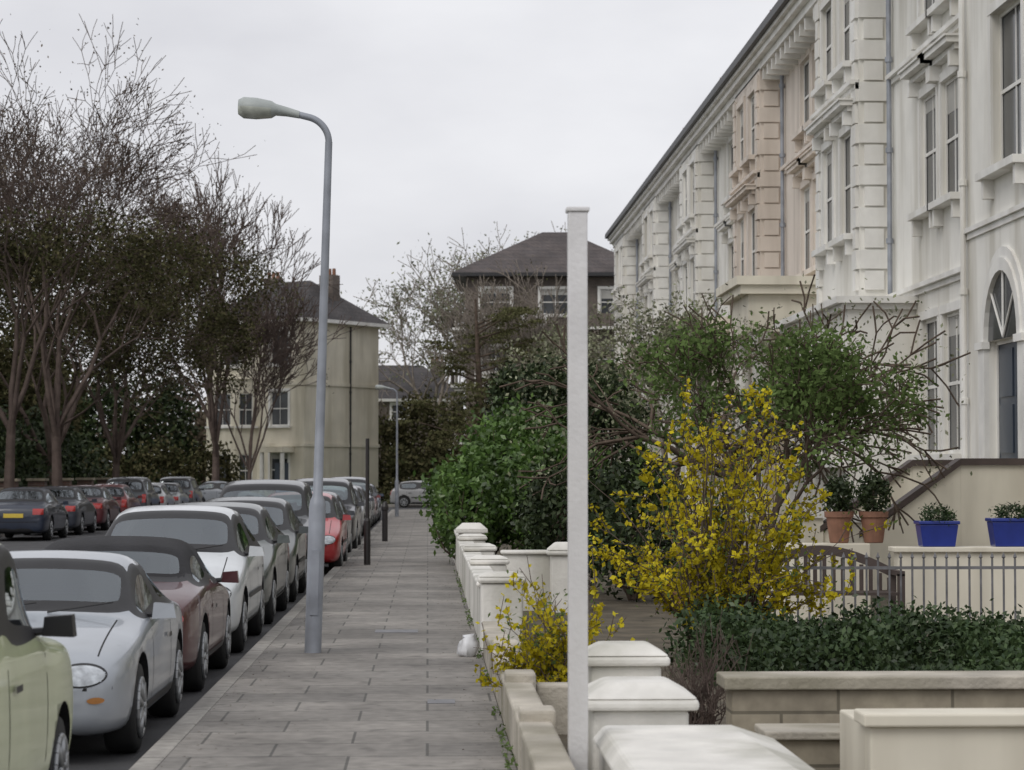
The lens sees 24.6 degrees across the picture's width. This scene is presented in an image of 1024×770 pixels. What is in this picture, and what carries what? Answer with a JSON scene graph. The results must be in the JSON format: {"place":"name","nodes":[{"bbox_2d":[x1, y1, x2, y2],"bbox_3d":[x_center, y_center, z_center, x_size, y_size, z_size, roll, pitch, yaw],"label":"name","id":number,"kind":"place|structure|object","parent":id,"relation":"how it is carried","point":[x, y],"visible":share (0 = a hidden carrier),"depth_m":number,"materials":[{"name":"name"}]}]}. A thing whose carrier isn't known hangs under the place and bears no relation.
{"place":"outdoors","nodes":[
{"label":"outdoors","id":0,"kind":"place"},
{"bbox_2d":[0,507,431,769],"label":"road","id":1,"kind":"structure","parent":0,"point":[90,752],"depth_m":17.55,"materials":[{"name":"grey asphalt"}]},
{"bbox_2d":[0,487,68,539],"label":"parked car","id":2,"kind":"object","parent":1,"relation":"on","point":[32,510],"visible":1,"depth_m":62.48,"materials":[{"name":"paint"}]},
{"bbox_2d":[0,543,76,769],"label":"parked car","id":3,"kind":"object","parent":1,"relation":"on","point":[36,700],"visible":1,"depth_m":10.83,"materials":[{"name":"paint"}]},
{"bbox_2d":[24,486,96,534],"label":"parked car","id":4,"kind":"object","parent":1,"relation":"on","point":[81,510],"visible":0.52,"depth_m":68.81,"materials":[{"name":"paint"}]},
{"bbox_2d":[9,550,182,752],"bbox_3d":[-3.216,1.760,16.114,1.930,1.243,3.974,0,-2,-2],"label":"parked car","id":5,"kind":"object","parent":1,"relation":"on","point":[124,647],"visible":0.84,"depth_m":15.48,"materials":[{"name":"paint"}]},
{"bbox_2d":[73,485,120,529],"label":"parked car","id":6,"kind":"object","parent":1,"relation":"on","point":[107,507],"visible":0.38,"depth_m":74.31,"materials":[{"name":"paint"}]},
{"bbox_2d":[95,484,141,524],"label":"parked car","id":7,"kind":"object","parent":1,"relation":"on","point":[124,492],"visible":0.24,"depth_m":79.89,"materials":[{"name":"paint"}]},
{"bbox_2d":[106,477,161,505],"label":"parked car","id":8,"kind":"object","parent":1,"relation":"on","point":[142,486],"visible":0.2,"depth_m":85.05,"materials":[{"name":"paint"}]},
{"bbox_2d":[44,536,238,690],"bbox_3d":[-3.366,1.919,20.311,1.930,1.243,3.974,0,-2,-2],"label":"parked car","id":9,"kind":"object","parent":1,"relation":"on","point":[177,571],"visible":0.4,"depth_m":19.70,"materials":[{"name":"paint"}]},
{"bbox_2d":[152,483,176,504],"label":"parked car","id":10,"kind":"object","parent":1,"relation":"on","point":[166,497],"visible":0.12,"depth_m":91.14,"materials":[{"name":"paint"}]},
{"bbox_2d":[162,483,190,503],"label":"parked car","id":11,"kind":"object","parent":1,"relation":"on","point":[181,496],"visible":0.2,"depth_m":96.78,"materials":[{"name":"paint"}]},
{"bbox_2d":[159,476,203,501],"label":"parked car","id":12,"kind":"object","parent":1,"relation":"on","point":[187,483],"visible":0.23,"depth_m":101.89,"materials":[{"name":"paint"}]},
{"bbox_2d":[105,505,264,651],"bbox_3d":[-3.535,1.982,24.630,1.960,1.443,4.022,0,-2,-2],"label":"parked car","id":13,"kind":"object","parent":1,"relation":"on","point":[219,539],"visible":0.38,"depth_m":24.56,"materials":[{"name":"paint"}]},
{"bbox_2d":[174,502,289,623],"bbox_3d":[-3.721,2.168,29.263,2.000,1.423,4.503,0,-2,-2],"label":"parked car","id":14,"kind":"object","parent":1,"relation":"on","point":[272,539],"visible":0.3,"depth_m":28.98,"materials":[{"name":"paint"}]},
{"bbox_2d":[198,481,266,501],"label":"parked car","id":15,"kind":"object","parent":1,"relation":"on","point":[213,492],"visible":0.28,"depth_m":123.41,"materials":[{"name":"paint"}]},
{"bbox_2d":[205,497,307,601],"bbox_3d":[-3.868,2.334,33.918,1.960,1.443,4.022,0,-2,-2],"label":"parked car","id":16,"kind":"object","parent":1,"relation":"on","point":[284,517],"visible":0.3,"depth_m":33.79,"materials":[{"name":"paint"}]},
{"bbox_2d":[129,509,394,769],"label":"kerb","id":17,"kind":"structure","parent":1,"relation":"on","point":[158,752],"depth_m":17.64,"materials":[{"name":"concrete"}]},
{"bbox_2d":[220,479,312,585],"bbox_3d":[-4.057,2.393,38.645,2.040,1.683,4.484,0,-2,-2],"label":"parked car","id":18,"kind":"object","parent":1,"relation":"on","point":[235,488],"visible":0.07,"depth_m":38.23,"materials":[{"name":"paint"}]},
{"bbox_2d":[268,492,350,569],"bbox_3d":[-3.928,2.694,43.415,1.960,1.443,4.022,0,-2,-2],"label":"parked car","id":19,"kind":"object","parent":1,"relation":"on","point":[336,544],"visible":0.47,"depth_m":42.62,"materials":[{"name":"paint"}]},
{"bbox_2d":[290,491,354,552],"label":"parked car","id":20,"kind":"object","parent":1,"relation":"on","point":[343,508],"visible":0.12,"depth_m":48.44,"materials":[{"name":"paint"}]},
{"bbox_2d":[288,478,363,548],"bbox_3d":[-4.364,2.961,53.633,2.040,1.683,4.484,0,-2,-2],"label":"parked car","id":21,"kind":"object","parent":1,"relation":"on","point":[351,502],"visible":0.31,"depth_m":53.13,"materials":[{"name":"paint"}]},
{"bbox_2d":[332,477,376,527],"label":"parked car","id":22,"kind":"object","parent":1,"relation":"on","point":[362,480],"visible":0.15,"depth_m":78.59,"materials":[{"name":"paint"}]},
{"bbox_2d":[390,480,435,507],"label":"parked car","id":23,"kind":"object","parent":1,"relation":"on","point":[407,496],"visible":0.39,"depth_m":123.74,"materials":[{"name":"paint"}]},
{"bbox_2d":[155,510,516,769],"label":"pavement","id":24,"kind":"structure","parent":0,"point":[357,692],"depth_m":18.04,"materials":[{"name":"grey stone"}]},
{"bbox_2d":[238,97,331,652],"bbox_3d":[-2.157,-0.079,21.855,0.928,5.192,0.250,2,-2,-2],"label":"street lamp","id":25,"kind":"object","parent":24,"relation":"on","point":[252,108],"visible":0.98,"depth_m":21.82,"materials":[{"name":"metal"}]},
{"bbox_2d":[364,438,370,564],"bbox_3d":[-2.638,2.150,42.882,0.120,2.350,0.114,0,-2,-2],"label":"parking sign post","id":26,"kind":"object","parent":24,"relation":"on","point":[367,536],"visible":0.87,"depth_m":42.85,"materials":[{"name":"metal"}]},
{"bbox_2d":[381,501,388,540],"bbox_3d":[-3.124,3.377,57.839,0.180,1.030,0.180,0,-2,-2],"label":"bollard","id":27,"kind":"object","parent":24,"relation":"on","point":[384,507],"visible":0.91,"depth_m":57.78,"materials":[{"name":"metal"}]},
{"bbox_2d":[375,385,398,515],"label":"street lamp","id":28,"kind":"object","parent":24,"relation":"on","point":[379,387],"visible":0.98,"depth_m":91.82,"materials":[{"name":"metal"}]},
{"bbox_2d":[457,633,478,656],"bbox_3d":[-0.399,2.361,21.320,0.202,0.227,0.256,0,-2,-2],"label":"plastic bag","id":29,"kind":"object","parent":24,"relation":"on","point":[467,644],"visible":0.99,"depth_m":21.26,"materials":[{"name":"white plastic"}]},
{"bbox_2d":[453,570,517,769],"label":"wall weeds","id":30,"kind":"object","parent":24,"relation":"on","point":[501,732],"depth_m":15.14,"materials":[{"name":"green plant"}]},
{"bbox_2d":[0,0,777,473],"label":"sky","id":31,"kind":"structure","parent":0,"point":[443,118],"materials":[{"name":"white"}]},
{"bbox_2d":[668,467,692,604],"bbox_3d":[2.064,1.892,28.942,0.396,1.770,0.396,0,-2,-2],"label":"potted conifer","id":32,"kind":"object","parent":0,"point":[675,521],"visible":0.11,"depth_m":28.91,"materials":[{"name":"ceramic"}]},
{"bbox_2d":[482,526,1013,753],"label":"garden ground","id":33,"kind":"structure","parent":0,"point":[640,624],"depth_m":26.84,"materials":[{"name":"soil"}]},
{"bbox_2d":[451,516,487,577],"bbox_3d":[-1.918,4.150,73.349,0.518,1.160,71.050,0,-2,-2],"label":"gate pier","id":34,"kind":"structure","parent":33,"relation":"on","point":[470,528],"depth_m":37.94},
{"bbox_2d":[392,299,554,511],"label":"cedar tree","id":35,"kind":"object","parent":33,"relation":"on","point":[505,316],"visible":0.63,"depth_m":103.87,"materials":[{"name":"green plant"}]},
{"bbox_2d":[458,534,567,652],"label":"white garden wall","id":36,"kind":"structure","parent":33,"relation":"on","point":[484,577],"depth_m":28.56,"materials":[{"name":"white paint"}]},
{"bbox_2d":[413,393,620,561],"bbox_3d":[0.075,1.749,44.041,3.865,3.280,5.384,0,-2,-2],"label":"laurel bush","id":37,"kind":"object","parent":33,"relation":"on","point":[463,487],"visible":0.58,"depth_m":42.94,"materials":[{"name":"green plant"}]},
{"bbox_2d":[481,621,574,769],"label":"rendered garden wall","id":38,"kind":"structure","parent":33,"relation":"on","point":[534,716],"depth_m":14.18,"materials":[{"name":"beige paint"}]},
{"bbox_2d":[473,557,634,691],"bbox_3d":[0.248,1.716,16.110,1.018,1.104,1.084,2,-3,-43],"label":"forsythia bush","id":39,"kind":"object","parent":33,"relation":"on","point":[549,663],"visible":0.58,"depth_m":16.08,"materials":[{"name":"yellow plant"}]},
{"bbox_2d":[476,345,661,552],"bbox_3d":[1.223,1.341,45.856,3.096,4.293,4.455,1,-2,-19],"label":"evergreen shrub","id":40,"kind":"object","parent":33,"relation":"on","point":[598,415],"visible":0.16,"depth_m":45.57,"materials":[{"name":"green plant"}]},
{"bbox_2d":[565,207,589,769],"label":"white wooden post","id":41,"kind":"object","parent":33,"relation":"on","point":[577,341],"visible":1,"depth_m":11.61,"materials":[{"name":"paint"}]},
{"bbox_2d":[492,298,708,471],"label":"blossom tree","id":42,"kind":"object","parent":33,"relation":"on","point":[549,346],"visible":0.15,"depth_m":69.46,"materials":[{"name":"green plant"}]},
{"bbox_2d":[505,440,697,601],"bbox_3d":[1.173,1.863,32.060,1.956,2.223,4.357,1,-2,-23],"label":"evergreen shrub","id":43,"kind":"object","parent":33,"relation":"on","point":[545,527],"visible":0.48,"depth_m":31.08,"materials":[{"name":"green plant"}]},
{"bbox_2d":[616,234,642,462],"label":"walls","id":44,"kind":"structure","parent":33,"relation":"on","point":[639,260],"depth_m":103.01,"materials":[{"name":"white paint"}]},
{"bbox_2d":[600,238,643,459],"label":"mouldings and windows","id":45,"kind":"object","parent":44,"relation":"attached to","point":[631,264],"visible":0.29,"depth_m":102.98,"materials":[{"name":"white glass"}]},
{"bbox_2d":[605,198,641,248],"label":"roof","id":46,"kind":"structure","parent":44,"relation":"on","point":[628,221],"depth_m":100.92,"materials":[{"name":"stone"}]},
{"bbox_2d":[503,277,785,501],"bbox_3d":[3.140,0.600,51.771,6.759,6.332,8.061,0,-2,-2],"label":"blossom tree","id":47,"kind":"object","parent":33,"relation":"on","point":[666,330],"visible":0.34,"depth_m":51.59,"materials":[{"name":"green plant"}]},
{"bbox_2d":[627,196,680,482],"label":"walls","id":48,"kind":"structure","parent":33,"relation":"on","point":[674,211],"depth_m":88.94,"materials":[{"name":"white paint"}]},
{"bbox_2d":[622,192,680,522],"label":"mouldings and windows","id":49,"kind":"object","parent":48,"relation":"attached to","point":[646,281],"visible":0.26,"depth_m":88.97,"materials":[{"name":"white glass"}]},
{"bbox_2d":[662,140,732,491],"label":"walls","id":50,"kind":"structure","parent":33,"relation":"on","point":[721,196],"depth_m":74.55,"materials":[{"name":"white paint"}]},
{"bbox_2d":[659,133,733,530],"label":"mouldings and windows","id":51,"kind":"object","parent":50,"relation":"attached to","point":[685,249],"visible":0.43,"depth_m":74.97,"materials":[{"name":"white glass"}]},
{"bbox_2d":[588,641,813,769],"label":"white pier wall","id":52,"kind":"structure","parent":33,"relation":"on","point":[639,706],"depth_m":11.99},
{"bbox_2d":[662,609,752,724],"bbox_3d":[1.204,1.881,15.478,0.798,0.824,0.740,-1,-2,17],"label":"bare shrub","id":53,"kind":"object","parent":33,"relation":"on","point":[702,716],"visible":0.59,"depth_m":15.43,"materials":[{"name":"brown plant"}]},
{"bbox_2d":[496,269,971,584],"bbox_3d":[3.145,0.726,33.151,6.773,4.852,7.302,0,-2,-2],"label":"arching tree","id":54,"kind":"object","parent":33,"relation":"on","point":[614,413],"visible":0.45,"depth_m":32.96,"materials":[{"name":"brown plant"}]},
{"bbox_2d":[588,372,900,656],"bbox_3d":[1.864,1.196,21.691,2.538,2.666,2.361,2,-3,-38],"label":"forsythia bush","id":55,"kind":"object","parent":33,"relation":"on","point":[709,571],"visible":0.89,"depth_m":21.51,"materials":[{"name":"yellow plant"}]},
{"bbox_2d":[710,50,816,528],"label":"walls","id":56,"kind":"structure","parent":33,"relation":"on","point":[791,195],"depth_m":60.10,"materials":[{"name":"beige paint"}]},
{"bbox_2d":[711,43,818,544],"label":"mouldings and windows","id":57,"kind":"object","parent":56,"relation":"attached to","point":[757,290],"visible":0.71,"depth_m":60.48,"materials":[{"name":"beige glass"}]},
{"bbox_2d":[601,293,949,542],"bbox_3d":[3.383,0.887,30.368,4.493,4.138,4.726,0,-2,-2],"label":"leafy tree","id":58,"kind":"object","parent":33,"relation":"on","point":[820,376],"visible":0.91,"depth_m":30.05,"materials":[{"name":"green plant"}]},
{"bbox_2d":[749,545,904,621],"bbox_3d":[3.258,2.144,24.509,1.570,0.930,0.580,0,-2,-2],"label":"garden bench","id":59,"kind":"object","parent":33,"relation":"on","point":[895,591],"visible":0.4,"depth_m":24.75,"materials":[{"name":"wood"}]},
{"bbox_2d":[653,589,1023,686],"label":"garden hedge","id":60,"kind":"object","parent":33,"relation":"on","point":[783,644],"visible":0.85,"depth_m":18.66,"materials":[{"name":"green plant"}]},
{"bbox_2d":[716,671,1023,769],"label":"stone terrace wall","id":61,"kind":"structure","parent":33,"relation":"on","point":[797,713],"depth_m":14.30,"materials":[{"name":"beige stone"}]},
{"bbox_2d":[786,0,960,542],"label":"walls","id":62,"kind":"structure","parent":33,"relation":"on","point":[930,253],"depth_m":45.00,"materials":[{"name":"white paint"}]},
{"bbox_2d":[773,0,961,467],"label":"mouldings and windows","id":63,"kind":"object","parent":62,"relation":"attached to","point":[926,60],"visible":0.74,"depth_m":46.56,"materials":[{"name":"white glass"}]},
{"bbox_2d":[728,552,1023,629],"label":"iron railings","id":64,"kind":"object","parent":33,"relation":"on","point":[946,567],"visible":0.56,"depth_m":23.50,"materials":[{"name":"grey metal"}]},
{"bbox_2d":[748,543,1023,627],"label":"cream garden wall","id":65,"kind":"structure","parent":33,"relation":"on","point":[929,552],"depth_m":25.54,"materials":[{"name":"paint"}]},
{"bbox_2d":[820,470,859,542],"bbox_3d":[3.755,1.391,27.023,0.453,0.841,0.454,-1,-3,33],"label":"terracotta pot","id":66,"kind":"object","parent":65,"relation":"on","point":[836,517],"visible":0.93,"depth_m":26.91,"materials":[{"name":"orange ceramic"}]},
{"bbox_2d":[855,469,893,542],"bbox_3d":[4.165,1.387,27.028,0.455,0.851,0.458,0,-2,-2],"label":"terracotta pot","id":67,"kind":"object","parent":65,"relation":"on","point":[876,515],"visible":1,"depth_m":26.94,"materials":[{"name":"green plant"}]},
{"bbox_2d":[913,502,959,546],"bbox_3d":[4.642,1.513,25.649,0.467,0.494,0.384,0,-2,-2],"label":"blue planter","id":68,"kind":"object","parent":65,"relation":"on","point":[937,532],"visible":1,"depth_m":25.53,"materials":[{"name":"ceramic"}]},
{"bbox_2d":[985,501,1023,546],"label":"blue planter","id":69,"kind":"object","parent":65,"relation":"on","point":[1007,531],"visible":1,"depth_m":25.56,"materials":[{"name":"plastic"}]},
{"bbox_2d":[840,708,1023,769],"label":"garden wall","id":70,"kind":"structure","parent":33,"relation":"on","point":[931,738],"depth_m":12.03,"materials":[{"name":"beige paint"}]},
{"bbox_2d":[844,655,1023,670],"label":"ground cover","id":71,"kind":"object","parent":33,"relation":"on","point":[940,666],"visible":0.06,"depth_m":16.39,"materials":[{"name":"green plant"}]},
{"bbox_2d":[964,0,1023,457],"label":"walls","id":72,"kind":"structure","parent":33,"relation":"on","point":[984,247],"depth_m":37.93,"materials":[{"name":"white paint"}]},
{"bbox_2d":[957,0,1023,457],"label":"mouldings and windows","id":73,"kind":"object","parent":72,"relation":"attached to","point":[1002,313],"visible":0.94,"depth_m":36.80,"materials":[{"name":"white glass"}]},
{"bbox_2d":[797,458,1023,589],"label":"front steps","id":74,"kind":"structure","parent":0,"point":[965,495],"depth_m":34.22,"materials":[{"name":"beige paint"}]},
{"label":"ground","id":75,"kind":"structure","parent":0,"visible":0},
{"bbox_2d":[0,298,99,470],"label":"background trees","id":76,"kind":"object","parent":75,"relation":"on","point":[5,371],"visible":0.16,"depth_m":107.05,"materials":[{"name":"brown plant"}]},
{"bbox_2d":[0,478,109,490],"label":"brick garden wall","id":77,"kind":"structure","parent":75,"relation":"on","point":[37,482],"depth_m":91.30,"materials":[{"name":"brick"}]},
{"bbox_2d":[0,397,111,486],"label":"garden shrubs","id":78,"kind":"object","parent":75,"relation":"on","point":[36,464],"visible":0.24,"depth_m":95.27,"materials":[{"name":"green plant"}]},
{"bbox_2d":[0,356,206,487],"bbox_3d":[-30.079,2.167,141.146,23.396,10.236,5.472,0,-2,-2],"label":"background trees","id":79,"kind":"object","parent":75,"relation":"on","point":[183,414],"visible":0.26,"depth_m":141.04,"materials":[{"name":"green plant"}]},
{"bbox_2d":[0,158,223,485],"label":"street tree","id":80,"kind":"object","parent":75,"relation":"on","point":[116,296],"visible":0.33,"depth_m":89.55,"materials":[{"name":"brown plant"}]},
{"bbox_2d":[0,14,264,488],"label":"street tree","id":81,"kind":"object","parent":75,"relation":"on","point":[27,254],"visible":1,"depth_m":71.08,"materials":[{"name":"brown plant"}]},
{"bbox_2d":[0,251,269,477],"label":"street tree","id":82,"kind":"object","parent":75,"relation":"on","point":[117,443],"visible":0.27,"depth_m":102.18,"materials":[{"name":"brown plant"}]},
{"bbox_2d":[0,94,308,485],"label":"street tree","id":83,"kind":"object","parent":75,"relation":"on","point":[53,395],"visible":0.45,"depth_m":83.05,"materials":[{"name":"brown plant"}]},
{"bbox_2d":[72,432,246,487],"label":"garden shrubs","id":84,"kind":"object","parent":75,"relation":"on","point":[165,460],"visible":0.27,"depth_m":130.29,"materials":[{"name":"green plant"}]},
{"bbox_2d":[61,151,342,487],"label":"street tree","id":85,"kind":"object","parent":75,"relation":"on","point":[213,425],"visible":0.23,"depth_m":128.30,"materials":[{"name":"brown plant"}]},
{"bbox_2d":[157,265,366,479],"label":"street tree","id":86,"kind":"object","parent":75,"relation":"on","point":[273,327],"visible":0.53,"depth_m":127.24,"materials":[{"name":"brown plant"}]},
{"bbox_2d":[340,233,485,433],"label":"bare tree","id":87,"kind":"object","parent":75,"relation":"on","point":[436,310],"visible":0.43,"depth_m":158.54,"materials":[{"name":"brown plant"}]},
{"bbox_2d":[378,384,465,501],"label":"background trees","id":88,"kind":"object","parent":75,"relation":"on","point":[386,431],"visible":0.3,"depth_m":149.04,"materials":[{"name":"green plant"}]},
{"bbox_2d":[376,424,503,503],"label":"garden shrubs","id":89,"kind":"object","parent":75,"relation":"on","point":[416,456],"visible":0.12,"depth_m":131.08,"materials":[{"name":"green plant"}]},
{"bbox_2d":[386,221,613,383],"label":"bare tree","id":90,"kind":"object","parent":75,"relation":"on","point":[482,253],"visible":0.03,"depth_m":165.97,"materials":[{"name":"brown plant"}]},
{"bbox_2d":[424,259,598,446],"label":"bare tree","id":91,"kind":"object","parent":75,"relation":"on","point":[467,321],"visible":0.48,"depth_m":127.88,"materials":[{"name":"brown plant"}]},
{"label":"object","id":92,"kind":"object","parent":75,"relation":"on","visible":0},
{"bbox_2d":[206,323,378,496],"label":"walls","id":93,"kind":"structure","parent":92,"relation":"on","point":[365,369],"depth_m":136.93,"materials":[{"name":"beige paint"}]},
{"bbox_2d":[205,321,379,494],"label":"wall trim","id":94,"kind":"structure","parent":93,"relation":"attached to","point":[280,453],"depth_m":136.01,"materials":[{"name":"beige paint"}]},
{"bbox_2d":[200,268,389,379],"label":"roof","id":95,"kind":"structure","parent":93,"relation":"on","point":[353,311],"depth_m":138.68,"materials":[{"name":"tile"}]},
{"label":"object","id":96,"kind":"object","parent":75,"relation":"on","visible":0},
{"bbox_2d":[466,277,614,453],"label":"walls","id":97,"kind":"structure","parent":96,"relation":"on","point":[594,283],"depth_m":135.50,"materials":[{"name":"brown brick"}]},
{"bbox_2d":[452,232,613,291],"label":"roof","id":98,"kind":"structure","parent":97,"relation":"on","point":[549,249],"depth_m":136.47,"materials":[{"name":"tile"}]},
{"bbox_2d":[451,286,614,484],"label":"windows","id":99,"kind":"structure","parent":97,"relation":"attached to","point":[604,295],"depth_m":135.51,"materials":[{"name":"white glass"}]},
{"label":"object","id":100,"kind":"object","parent":75,"relation":"on","visible":0},
{"bbox_2d":[378,402,462,498],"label":"walls","id":101,"kind":"structure","parent":100,"relation":"on","point":[384,409],"depth_m":167.34,"materials":[{"name":"beige paint"}]},
{"bbox_2d":[378,356,465,405],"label":"roof","id":102,"kind":"structure","parent":101,"relation":"on","point":[406,386],"depth_m":169.25,"materials":[{"name":"stone"}]},
{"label":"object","id":103,"kind":"object","parent":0,"visible":0},
{"bbox_2d":[715,0,815,108],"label":"roof","id":104,"kind":"structure","parent":103,"relation":"on","point":[781,40],"depth_m":58.53,"materials":[{"name":"paint"}]},
{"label":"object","id":105,"kind":"object","parent":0,"visible":0},
{"bbox_2d":[666,83,732,170],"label":"roof","id":106,"kind":"structure","parent":105,"relation":"on","point":[708,128],"depth_m":72.52,"materials":[{"name":"paint"}]},
{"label":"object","id":107,"kind":"object","parent":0,"visible":0},
{"bbox_2d":[631,152,679,215],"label":"roof","id":108,"kind":"structure","parent":107,"relation":"on","point":[661,182],"depth_m":86.72,"materials":[{"name":"paint"}]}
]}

